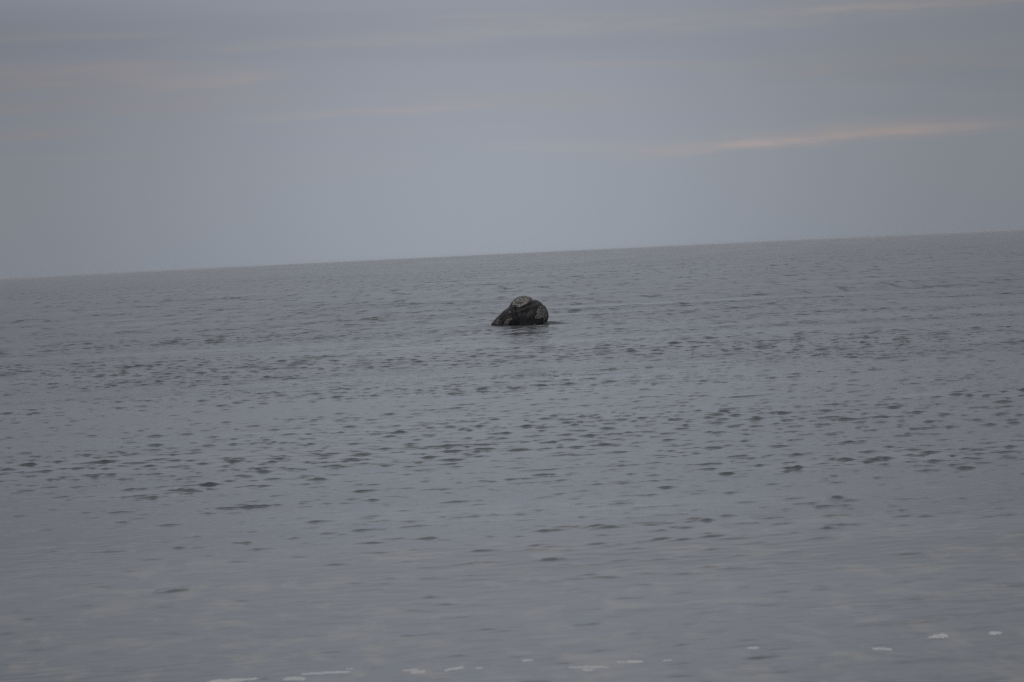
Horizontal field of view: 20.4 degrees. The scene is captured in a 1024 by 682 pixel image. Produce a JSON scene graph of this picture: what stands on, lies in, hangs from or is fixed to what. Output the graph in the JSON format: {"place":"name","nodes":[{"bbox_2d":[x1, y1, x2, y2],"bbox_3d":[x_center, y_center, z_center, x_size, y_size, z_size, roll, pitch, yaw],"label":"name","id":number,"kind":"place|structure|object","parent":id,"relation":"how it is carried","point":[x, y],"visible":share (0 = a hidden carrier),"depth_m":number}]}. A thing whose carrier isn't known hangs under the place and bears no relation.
{"place":"outdoors","nodes":[
{"label":"outdoors","id":0,"kind":"place"},
{"bbox_2d":[0,230,1023,681],"bbox_3d":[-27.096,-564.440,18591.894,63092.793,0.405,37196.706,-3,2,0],"label":"sea water","id":1,"kind":"structure","parent":0,"point":[800,460],"depth_m":48.40},
{"bbox_2d":[208,677,262,681],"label":"foam fleck","id":2,"kind":"object","parent":1,"relation":"on","point":[231,680],"visible":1,"depth_m":25.10},
{"bbox_2d":[284,676,305,679],"bbox_3d":[-1.908,2.969,25.019,0.212,0.010,0.344,-3,2,0],"label":"foam fleck","id":3,"kind":"object","parent":1,"relation":"on","point":[294,678],"visible":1,"depth_m":25.00},
{"bbox_2d":[301,671,351,674],"bbox_3d":[-1.654,2.952,25.318,0.459,0.012,0.273,-3,2,0],"label":"foam fleck","id":4,"kind":"object","parent":1,"relation":"on","point":[327,672],"visible":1,"depth_m":25.31},
{"bbox_2d":[411,670,425,673],"bbox_3d":[-0.827,2.916,25.084,0.136,0.009,0.267,-3,2,0],"label":"foam fleck","id":5,"kind":"object","parent":1,"relation":"on","point":[419,672],"visible":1,"depth_m":25.07},
{"bbox_2d":[444,666,464,670],"bbox_3d":[-0.505,2.900,25.174,0.150,0.010,0.319,-2,2,13],"label":"foam fleck","id":6,"kind":"object","parent":1,"relation":"on","point":[455,668],"visible":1,"depth_m":25.16},
{"bbox_2d":[491,296,548,324],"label":"whale","id":7,"kind":"object","parent":1,"relation":"in","point":[523,310],"visible":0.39,"depth_m":143.37},
{"bbox_2d":[568,666,609,667],"bbox_3d":[0.675,2.851,24.871,0.362,0.009,0.200,-2,2,26],"label":"foam fleck","id":8,"kind":"object","parent":1,"relation":"on","point":[588,666],"visible":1,"depth_m":24.86},
{"bbox_2d":[617,660,642,662],"bbox_3d":[1.040,2.829,25.101,0.237,0.008,0.275,-3,2,0],"label":"foam fleck","id":9,"kind":"object","parent":1,"relation":"on","point":[632,661],"visible":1,"depth_m":25.07},
{"bbox_2d":[871,647,891,649],"bbox_3d":[3.268,2.721,25.137,0.170,0.010,0.283,-3,2,0],"label":"foam fleck","id":10,"kind":"object","parent":1,"relation":"on","point":[880,648],"visible":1,"depth_m":25.13},
{"bbox_2d":[927,633,947,637],"bbox_3d":[3.854,2.673,25.789,0.205,0.010,0.472,-3,2,0],"label":"foam fleck","id":11,"kind":"object","parent":1,"relation":"on","point":[942,635],"visible":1,"depth_m":25.73},
{"bbox_2d":[988,631,1001,634],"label":"foam fleck","id":12,"kind":"object","parent":1,"relation":"on","point":[994,632],"visible":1,"depth_m":25.80},
{"bbox_2d":[0,0,1023,278],"label":"sky","id":13,"kind":"structure","parent":0,"point":[136,135]}
]}

